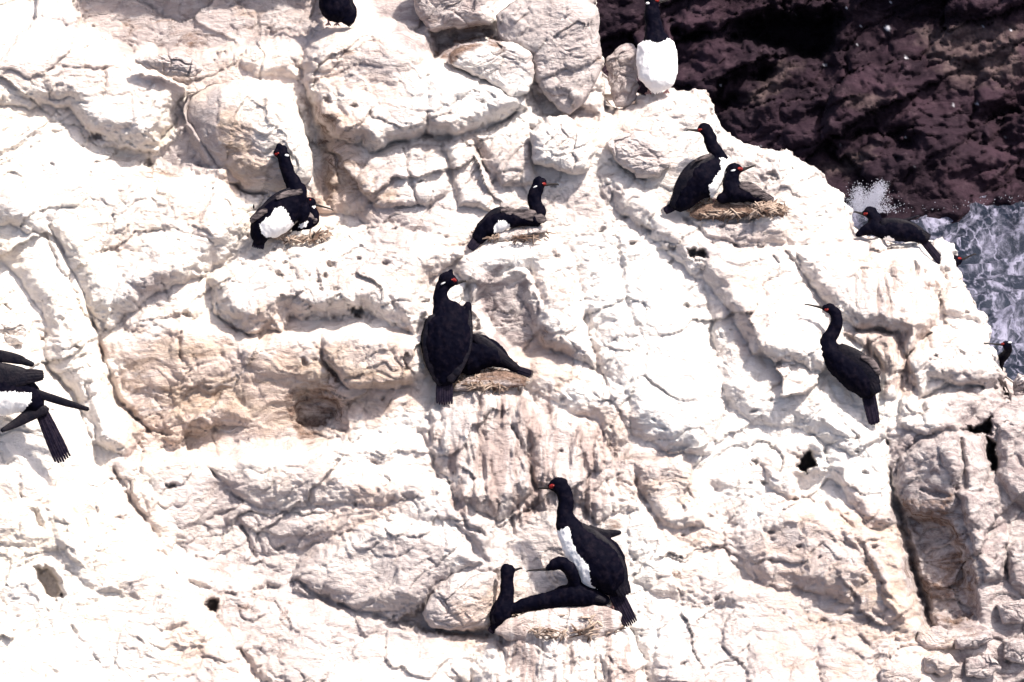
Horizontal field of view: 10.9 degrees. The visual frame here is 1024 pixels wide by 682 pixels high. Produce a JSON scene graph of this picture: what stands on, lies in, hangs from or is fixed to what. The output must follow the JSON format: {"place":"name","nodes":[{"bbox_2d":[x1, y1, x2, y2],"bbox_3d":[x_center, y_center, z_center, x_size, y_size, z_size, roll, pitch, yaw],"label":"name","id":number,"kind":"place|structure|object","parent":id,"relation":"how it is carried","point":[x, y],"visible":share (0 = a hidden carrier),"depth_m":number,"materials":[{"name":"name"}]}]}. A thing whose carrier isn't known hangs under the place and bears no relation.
{"place":"outdoors","nodes":[
{"label":"outdoors","id":0,"kind":"place"},
{"bbox_2d":[0,0,1023,681],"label":"cliff","id":1,"kind":"structure","parent":0,"point":[278,464],"depth_m":24.91,"materials":[{"name":"beige stone"}]},
{"bbox_2d":[0,313,26,345],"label":"boulder","id":2,"kind":"object","parent":1,"relation":"on","point":[13,329],"visible":1,"depth_m":24.86,"materials":[{"name":"white stone"}]},
{"bbox_2d":[0,350,88,462],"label":"shag","id":3,"kind":"object","parent":1,"relation":"on","point":[23,394],"visible":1,"depth_m":24.44,"materials":[{"name":"black"}]},
{"bbox_2d":[135,51,202,76],"bbox_3d":[-1.604,-1.294,25.231,0.320,0.130,0.148,3,20,8],"label":"boulder","id":4,"kind":"object","parent":1,"relation":"on","point":[170,64],"visible":1,"depth_m":25.18,"materials":[{"name":"beige stone"}]},
{"bbox_2d":[183,78,312,193],"bbox_3d":[-1.242,-0.952,25.270,0.624,0.550,0.498,0,20,0],"label":"boulder","id":5,"kind":"object","parent":1,"relation":"on","point":[243,128],"visible":0.98,"depth_m":25.12,"materials":[{"name":"beige stone"}]},
{"bbox_2d":[270,222,333,245],"bbox_3d":[-0.992,-0.491,25.107,0.326,0.109,0.163,0,20,0],"label":"nest","id":6,"kind":"object","parent":1,"relation":"on","point":[291,237],"visible":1,"depth_m":25.07,"materials":[{"name":"beige plant"}]},
{"bbox_2d":[249,143,309,248],"bbox_3d":[-1.093,-0.667,25.011,0.279,0.466,0.190,-10,22,-26],"label":"shag","id":7,"kind":"object","parent":6,"relation":"on","point":[278,213],"visible":1,"depth_m":24.98,"materials":[{"name":"black"}]},
{"bbox_2d":[292,197,332,231],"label":"shag","id":8,"kind":"object","parent":6,"relation":"on","point":[311,221],"visible":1,"depth_m":25.08,"materials":[{"name":"black"}]},
{"bbox_2d":[319,0,356,26],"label":"shag","id":9,"kind":"object","parent":1,"relation":"on","point":[337,12],"visible":1,"depth_m":25.25,"materials":[{"name":"black"}]},
{"bbox_2d":[420,269,472,404],"bbox_3d":[-0.294,-0.020,24.806,0.250,0.584,0.216,-17,26,-39],"label":"shag","id":10,"kind":"object","parent":1,"relation":"on","point":[446,339],"visible":1,"depth_m":24.77,"materials":[{"name":"black"}]},
{"bbox_2d":[414,0,494,31],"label":"boulder","id":11,"kind":"object","parent":1,"relation":"on","point":[436,15],"visible":1,"depth_m":25.38,"materials":[{"name":"beige stone"}]},
{"bbox_2d":[422,569,498,630],"bbox_3d":[-0.236,1.184,24.624,0.350,0.299,0.265,0,20,0],"label":"boulder","id":12,"kind":"object","parent":1,"relation":"on","point":[462,600],"visible":1,"depth_m":24.53,"materials":[{"name":"beige stone"}]},
{"bbox_2d":[448,39,534,96],"bbox_3d":[-0.096,-1.279,25.297,0.412,0.278,0.262,0,20,0],"label":"boulder","id":13,"kind":"object","parent":1,"relation":"on","point":[507,68],"visible":1,"depth_m":25.20,"materials":[{"name":"beige stone"}]},
{"bbox_2d":[453,367,529,394],"bbox_3d":[-0.106,0.191,24.858,0.399,0.112,0.197,0,20,0],"label":"nest","id":14,"kind":"object","parent":1,"relation":"on","point":[501,380],"visible":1,"depth_m":24.83,"materials":[{"name":"beige plant"}]},
{"bbox_2d":[461,333,533,377],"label":"shag","id":15,"kind":"object","parent":14,"relation":"on","point":[486,352],"visible":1,"depth_m":24.81,"materials":[{"name":"black"}]},
{"bbox_2d":[467,176,558,250],"bbox_3d":[0.003,-0.596,25.062,0.438,0.323,0.120,-2,20,-6],"label":"shag","id":16,"kind":"object","parent":1,"relation":"on","point":[496,220],"visible":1,"depth_m":25.03,"materials":[{"name":"black"}]},
{"bbox_2d":[471,224,555,244],"bbox_3d":[0.006,-0.494,25.089,0.397,0.103,0.152,0,20,0],"label":"nest","id":17,"kind":"object","parent":1,"relation":"on","point":[518,232],"visible":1,"depth_m":25.06,"materials":[{"name":"beige plant"}]},
{"bbox_2d":[496,0,602,115],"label":"boulder","id":18,"kind":"object","parent":1,"relation":"on","point":[559,40],"visible":1,"depth_m":25.23,"materials":[{"name":"beige stone"}]},
{"bbox_2d":[495,605,627,642],"bbox_3d":[0.224,1.284,24.502,0.614,0.169,0.252,0,20,0],"label":"nest","id":19,"kind":"object","parent":1,"relation":"on","point":[592,622],"visible":1,"depth_m":24.46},
{"bbox_2d":[488,563,522,633],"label":"shag","id":20,"kind":"object","parent":19,"relation":"on","point":[499,613],"visible":1,"depth_m":24.49,"materials":[{"name":"black"}]},
{"bbox_2d":[510,556,609,613],"bbox_3d":[0.210,1.107,24.485,0.473,0.281,0.104,0,20,0],"label":"shag","id":21,"kind":"object","parent":19,"relation":"on","point":[574,591],"visible":1,"depth_m":24.47,"materials":[{"name":"black"}]},
{"bbox_2d":[538,477,636,626],"bbox_3d":[0.342,0.961,24.509,0.494,0.643,0.206,6,21,15],"label":"shag","id":22,"kind":"object","parent":19,"relation":"on","point":[595,555],"visible":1,"depth_m":24.47,"materials":[{"name":"black"}]},
{"bbox_2d":[529,115,595,174],"bbox_3d":[0.238,-0.911,25.199,0.312,0.289,0.314,0,20,0],"label":"boulder","id":23,"kind":"object","parent":1,"relation":"on","point":[563,143],"visible":1,"depth_m":25.09,"materials":[{"name":"beige stone"}]},
{"bbox_2d":[605,43,638,107],"bbox_3d":[0.520,-1.255,25.460,0.159,0.298,0.205,0,20,0],"label":"boulder","id":24,"kind":"object","parent":1,"relation":"on","point":[620,64],"visible":1,"depth_m":25.41,"materials":[{"name":"beige stone"}]},
{"bbox_2d":[606,131,670,177],"bbox_3d":[0.592,-0.869,25.213,0.303,0.224,0.242,0,20,0],"label":"boulder","id":25,"kind":"object","parent":1,"relation":"on","point":[639,154],"visible":1,"depth_m":25.14,"materials":[{"name":"beige stone"}]},
{"bbox_2d":[636,0,677,95],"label":"shag","id":26,"kind":"object","parent":1,"relation":"on","point":[656,60],"visible":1,"depth_m":25.30,"materials":[{"name":"white"}]},
{"bbox_2d":[663,123,727,213],"bbox_3d":[0.863,-0.795,25.081,0.194,0.403,0.272,17,26,38],"label":"shag","id":27,"kind":"object","parent":1,"relation":"on","point":[699,178],"visible":1,"depth_m":25.06,"materials":[{"name":"black"}]},
{"bbox_2d":[686,198,791,222],"bbox_3d":[1.055,-0.613,25.116,0.494,0.124,0.187,2,20,7],"label":"nest","id":28,"kind":"object","parent":1,"relation":"on","point":[710,209],"visible":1,"depth_m":25.09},
{"bbox_2d":[716,163,773,203],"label":"shag","id":29,"kind":"object","parent":28,"relation":"on","point":[735,190],"visible":1,"depth_m":25.06,"materials":[{"name":"black"}]},
{"bbox_2d":[804,303,880,424],"bbox_3d":[1.530,0.103,24.912,0.395,0.532,0.149,9,22,24],"label":"shag","id":30,"kind":"object","parent":1,"relation":"on","point":[854,370],"visible":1,"depth_m":24.86,"materials":[{"name":"black"}]},
{"bbox_2d":[853,206,940,264],"bbox_3d":[1.817,-0.497,25.284,0.434,0.262,0.097,1,20,3],"label":"shag","id":31,"kind":"object","parent":1,"relation":"on","point":[894,229],"visible":1,"depth_m":25.25,"materials":[{"name":"black"}]},
{"bbox_2d":[880,662,921,681],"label":"boulder","id":32,"kind":"object","parent":1,"relation":"on","point":[906,672],"visible":1,"depth_m":24.43,"materials":[{"name":"beige stone"}]},
{"bbox_2d":[916,625,956,648],"bbox_3d":[1.942,1.359,24.653,0.186,0.118,0.116,0,20,0],"label":"boulder","id":33,"kind":"object","parent":1,"relation":"on","point":[937,637],"visible":1,"depth_m":24.62,"materials":[{"name":"beige stone"}]},
{"bbox_2d":[923,653,959,676],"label":"boulder","id":34,"kind":"object","parent":1,"relation":"on","point":[940,665],"visible":1,"depth_m":24.50,"materials":[{"name":"beige stone"}]},
{"bbox_2d":[954,253,975,266],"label":"shag","id":35,"kind":"object","parent":1,"relation":"on","point":[958,259],"visible":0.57,"depth_m":25.42,"materials":[{"name":"black"}]},
{"bbox_2d":[954,628,992,649],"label":"boulder","id":36,"kind":"object","parent":1,"relation":"on","point":[977,640],"visible":1,"depth_m":24.61,"materials":[{"name":"beige stone"}]},
{"bbox_2d":[965,654,1000,678],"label":"boulder","id":37,"kind":"object","parent":1,"relation":"on","point":[987,666],"visible":1,"depth_m":24.60,"materials":[{"name":"beige stone"}]},
{"bbox_2d":[984,341,1011,370],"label":"shag","id":38,"kind":"object","parent":1,"relation":"on","point":[1004,355],"visible":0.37,"depth_m":25.11,"materials":[{"name":"black"}]},
{"bbox_2d":[996,599,1023,623],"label":"boulder","id":39,"kind":"object","parent":1,"relation":"on","point":[1011,612],"visible":1,"depth_m":24.70,"materials":[{"name":"beige stone"}]},
{"bbox_2d":[1002,637,1023,663],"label":"boulder","id":40,"kind":"object","parent":1,"relation":"on","point":[1013,650],"visible":1,"depth_m":24.66,"materials":[{"name":"beige stone"}]},
{"bbox_2d":[1013,373,1023,395],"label":"boulder","id":41,"kind":"object","parent":1,"relation":"on","point":[1018,385],"visible":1,"depth_m":25.10,"materials":[{"name":"beige stone"}]},
{"bbox_2d":[596,0,1023,222],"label":"cliff","id":42,"kind":"structure","parent":0,"point":[917,104],"depth_m":58.21,"materials":[{"name":"brown stone"}]},
{"bbox_2d":[847,195,1023,380],"bbox_3d":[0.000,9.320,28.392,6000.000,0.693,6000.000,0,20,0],"label":"sea","id":43,"kind":"structure","parent":0,"point":[992,238],"depth_m":56.49,"materials":[{"name":"liquid"}]},
{"bbox_2d":[844,179,1018,220],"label":"spray","id":44,"kind":"object","parent":43,"relation":"on","point":[874,196],"visible":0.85,"depth_m":56.96,"materials":[{"name":"white liquid"}]}
]}

